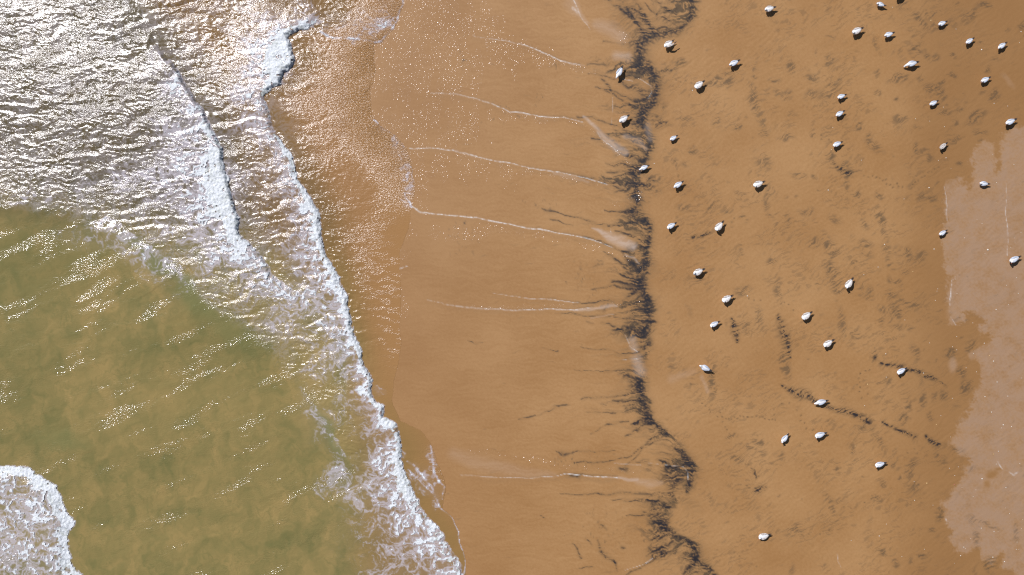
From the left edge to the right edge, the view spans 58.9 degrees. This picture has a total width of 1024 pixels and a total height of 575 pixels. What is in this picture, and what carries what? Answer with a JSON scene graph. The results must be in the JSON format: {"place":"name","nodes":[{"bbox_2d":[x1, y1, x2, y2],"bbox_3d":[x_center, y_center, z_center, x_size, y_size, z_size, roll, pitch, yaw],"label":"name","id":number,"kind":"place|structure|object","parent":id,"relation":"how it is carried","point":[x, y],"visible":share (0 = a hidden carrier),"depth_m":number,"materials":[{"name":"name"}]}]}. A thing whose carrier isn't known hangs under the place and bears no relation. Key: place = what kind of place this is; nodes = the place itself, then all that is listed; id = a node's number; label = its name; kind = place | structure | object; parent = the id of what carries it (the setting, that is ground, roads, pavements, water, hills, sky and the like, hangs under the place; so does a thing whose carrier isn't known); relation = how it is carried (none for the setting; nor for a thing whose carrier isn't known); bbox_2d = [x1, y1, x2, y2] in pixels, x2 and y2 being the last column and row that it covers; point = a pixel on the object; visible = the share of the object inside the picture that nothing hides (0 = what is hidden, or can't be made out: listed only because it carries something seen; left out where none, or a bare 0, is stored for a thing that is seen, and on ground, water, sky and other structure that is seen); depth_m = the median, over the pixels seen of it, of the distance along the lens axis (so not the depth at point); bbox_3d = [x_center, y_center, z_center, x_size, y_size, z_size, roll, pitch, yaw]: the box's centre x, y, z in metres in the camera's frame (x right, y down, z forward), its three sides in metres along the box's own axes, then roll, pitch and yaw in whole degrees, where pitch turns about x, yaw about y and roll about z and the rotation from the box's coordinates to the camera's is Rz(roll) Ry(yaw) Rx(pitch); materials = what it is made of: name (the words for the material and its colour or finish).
{"place":"outdoors","nodes":[
{"label":"outdoors","id":0,"kind":"place"},
{"bbox_2d":[0,0,465,574],"bbox_3d":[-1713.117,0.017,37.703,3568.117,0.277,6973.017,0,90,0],"label":"sea water","id":1,"kind":"structure","parent":0,"point":[174,402],"depth_m":37.77,"materials":[{"name":"green liquid"}]},
{"bbox_2d":[0,19,462,574],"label":"sea foam","id":2,"kind":"object","parent":1,"relation":"on","point":[218,191],"visible":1,"depth_m":37.66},
{"bbox_2d":[370,0,1023,574],"bbox_3d":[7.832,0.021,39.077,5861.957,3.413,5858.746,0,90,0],"label":"sand beach","id":3,"kind":"structure","parent":0,"point":[564,402],"depth_m":37.73,"materials":[{"name":"brown sand"}]},
{"bbox_2d":[616,65,623,78],"bbox_3d":[4.446,-8.916,37.599,0.237,0.290,0.672,28,90,0],"label":"gull","id":4,"kind":"object","parent":3,"relation":"on","point":[619,72],"visible":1,"depth_m":37.48,"materials":[{"name":"white"}]},
{"bbox_2d":[619,114,629,122],"bbox_3d":[4.652,-6.973,37.565,0.558,0.352,0.276,-15,90,0],"label":"gull","id":5,"kind":"object","parent":3,"relation":"on","point":[623,119],"visible":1,"depth_m":37.49,"materials":[{"name":"white"}]},
{"bbox_2d":[639,165,649,169],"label":"gull","id":6,"kind":"object","parent":3,"relation":"on","point":[643,167],"visible":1,"depth_m":37.53,"materials":[{"name":"white"}]},
{"bbox_2d":[664,39,676,47],"bbox_3d":[6.509,-10.084,37.564,0.578,0.331,0.287,-33,90,0],"label":"gull","id":7,"kind":"object","parent":3,"relation":"on","point":[667,44],"visible":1,"depth_m":37.47,"materials":[{"name":"white"}]},
{"bbox_2d":[667,222,675,228],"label":"gull","id":8,"kind":"object","parent":3,"relation":"on","point":[670,226],"visible":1,"depth_m":37.50,"materials":[{"name":"white"}]},
{"bbox_2d":[673,181,683,187],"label":"gull","id":9,"kind":"object","parent":3,"relation":"on","point":[677,185],"visible":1,"depth_m":37.49,"materials":[{"name":"white"}]},
{"bbox_2d":[693,268,704,275],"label":"gull","id":10,"kind":"object","parent":3,"relation":"on","point":[697,272],"visible":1,"depth_m":37.47,"materials":[{"name":"white"}]},
{"bbox_2d":[694,80,704,88],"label":"gull","id":11,"kind":"object","parent":3,"relation":"on","point":[699,84],"visible":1,"depth_m":37.48,"materials":[{"name":"white"}]},
{"bbox_2d":[699,365,711,371],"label":"gull","id":12,"kind":"object","parent":3,"relation":"on","point":[705,368],"visible":1,"depth_m":37.47,"materials":[{"name":"white"}]},
{"bbox_2d":[710,321,718,327],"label":"gull","id":13,"kind":"object","parent":3,"relation":"on","point":[713,324],"visible":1,"depth_m":37.50,"materials":[{"name":"white"}]},
{"bbox_2d":[715,220,724,231],"bbox_3d":[8.598,-2.571,37.545,0.273,0.365,0.562,41,90,0],"label":"gull","id":14,"kind":"object","parent":3,"relation":"on","point":[718,226],"visible":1,"depth_m":37.47,"materials":[{"name":"white"}]},
{"bbox_2d":[722,294,733,302],"bbox_3d":[8.931,0.437,37.542,0.562,0.365,0.273,-30,90,0],"label":"gull","id":15,"kind":"object","parent":3,"relation":"on","point":[727,298],"visible":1,"depth_m":37.46,"materials":[{"name":"white"}]},
{"bbox_2d":[728,59,739,65],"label":"gull","id":16,"kind":"object","parent":3,"relation":"on","point":[733,62],"visible":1,"depth_m":37.47,"materials":[{"name":"white"}]},
{"bbox_2d":[753,181,763,187],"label":"gull","id":17,"kind":"object","parent":3,"relation":"on","point":[757,184],"visible":1,"depth_m":37.46,"materials":[{"name":"white"}]},
{"bbox_2d":[759,533,771,539],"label":"gull","id":18,"kind":"object","parent":3,"relation":"on","point":[763,536],"visible":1,"depth_m":37.55,"materials":[{"name":"white"}]},
{"bbox_2d":[765,6,775,11],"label":"gull","id":19,"kind":"object","parent":3,"relation":"on","point":[769,8],"visible":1,"depth_m":37.47,"materials":[{"name":"white"}]},
{"bbox_2d":[781,433,788,442],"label":"gull","id":20,"kind":"object","parent":3,"relation":"on","point":[784,438],"visible":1,"depth_m":37.49,"materials":[{"name":"white"}]},
{"bbox_2d":[802,311,811,319],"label":"gull","id":21,"kind":"object","parent":3,"relation":"on","point":[806,316],"visible":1,"depth_m":37.45,"materials":[{"name":"white"}]},
{"bbox_2d":[815,432,826,438],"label":"gull","id":22,"kind":"object","parent":3,"relation":"on","point":[819,434],"visible":1,"depth_m":37.45,"materials":[{"name":"white"}]},
{"bbox_2d":[814,399,828,404],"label":"gull","id":23,"kind":"object","parent":3,"relation":"on","point":[820,402],"visible":1,"depth_m":37.45,"materials":[{"name":"white"}]},
{"bbox_2d":[823,339,834,347],"bbox_3d":[13.102,2.313,37.536,0.571,0.360,0.283,-13,90,0],"label":"gull","id":24,"kind":"object","parent":3,"relation":"on","point":[827,343],"visible":1,"depth_m":37.46,"materials":[{"name":"white"}]},
{"bbox_2d":[833,141,843,146],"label":"gull","id":25,"kind":"object","parent":3,"relation":"on","point":[836,144],"visible":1,"depth_m":37.48,"materials":[{"name":"white"}]},
{"bbox_2d":[836,110,844,116],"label":"gull","id":26,"kind":"object","parent":3,"relation":"on","point":[839,113],"visible":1,"depth_m":37.48,"materials":[{"name":"white"}]},
{"bbox_2d":[837,94,846,98],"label":"gull","id":27,"kind":"object","parent":3,"relation":"on","point":[840,96],"visible":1,"depth_m":37.50,"materials":[{"name":"white"}]},
{"bbox_2d":[845,277,853,288],"bbox_3d":[13.961,-0.172,37.521,0.287,0.365,0.580,57,90,0],"label":"gull","id":28,"kind":"object","parent":3,"relation":"on","point":[848,283],"visible":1,"depth_m":37.44,"materials":[{"name":"white"}]},
{"bbox_2d":[852,27,862,33],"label":"gull","id":29,"kind":"object","parent":3,"relation":"on","point":[856,30],"visible":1,"depth_m":37.44,"materials":[{"name":"white"}]},
{"bbox_2d":[875,462,885,467],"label":"gull","id":30,"kind":"object","parent":3,"relation":"on","point":[879,464],"visible":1,"depth_m":37.46,"materials":[{"name":"white"}]},
{"bbox_2d":[876,2,885,6],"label":"gull","id":31,"kind":"object","parent":3,"relation":"on","point":[879,4],"visible":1,"depth_m":37.49,"materials":[{"name":"white"}]},
{"bbox_2d":[884,32,894,36],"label":"gull","id":32,"kind":"object","parent":3,"relation":"on","point":[888,34],"visible":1,"depth_m":37.47,"materials":[{"name":"white"}]},
{"bbox_2d":[897,367,906,375],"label":"gull","id":33,"kind":"object","parent":3,"relation":"on","point":[901,371],"visible":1,"depth_m":37.46,"materials":[{"name":"white"}]},
{"bbox_2d":[904,61,918,66],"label":"gull","id":34,"kind":"object","parent":3,"relation":"on","point":[910,63],"visible":1,"depth_m":37.43,"materials":[{"name":"white"}]},
{"bbox_2d":[929,100,937,105],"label":"gull","id":35,"kind":"object","parent":3,"relation":"on","point":[932,103],"visible":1,"depth_m":37.50,"materials":[{"name":"white"}]},
{"bbox_2d":[938,21,947,25],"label":"gull","id":36,"kind":"object","parent":3,"relation":"on","point":[941,23],"visible":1,"depth_m":37.50,"materials":[{"name":"white"}]},
{"bbox_2d":[939,229,947,235],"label":"gull","id":37,"kind":"object","parent":3,"relation":"on","point":[941,233],"visible":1,"depth_m":37.51,"materials":[{"name":"white"}]},
{"bbox_2d":[966,37,973,43],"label":"gull","id":38,"kind":"object","parent":3,"relation":"on","point":[969,41],"visible":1,"depth_m":37.47,"materials":[{"name":"white"}]},
{"bbox_2d":[979,181,989,185],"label":"gull","id":39,"kind":"object","parent":3,"relation":"on","point":[983,183],"visible":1,"depth_m":37.48,"materials":[{"name":"white"}]},
{"bbox_2d":[981,76,990,82],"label":"gull","id":40,"kind":"object","parent":3,"relation":"on","point":[984,79],"visible":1,"depth_m":37.47,"materials":[{"name":"white"}]},
{"bbox_2d":[998,42,1006,48],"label":"gull","id":41,"kind":"object","parent":3,"relation":"on","point":[1001,45],"visible":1,"depth_m":37.46,"materials":[{"name":"white"}]},
{"bbox_2d":[1005,118,1016,124],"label":"gull","id":42,"kind":"object","parent":3,"relation":"on","point":[1009,121],"visible":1,"depth_m":37.42,"materials":[{"name":"white"}]},
{"bbox_2d":[1009,255,1021,263],"bbox_3d":[20.791,-1.186,37.495,0.576,0.361,0.234,-26,90,0],"label":"gull","id":43,"kind":"object","parent":3,"relation":"on","point":[1013,259],"visible":1,"depth_m":37.42,"materials":[{"name":"white"}]}
]}

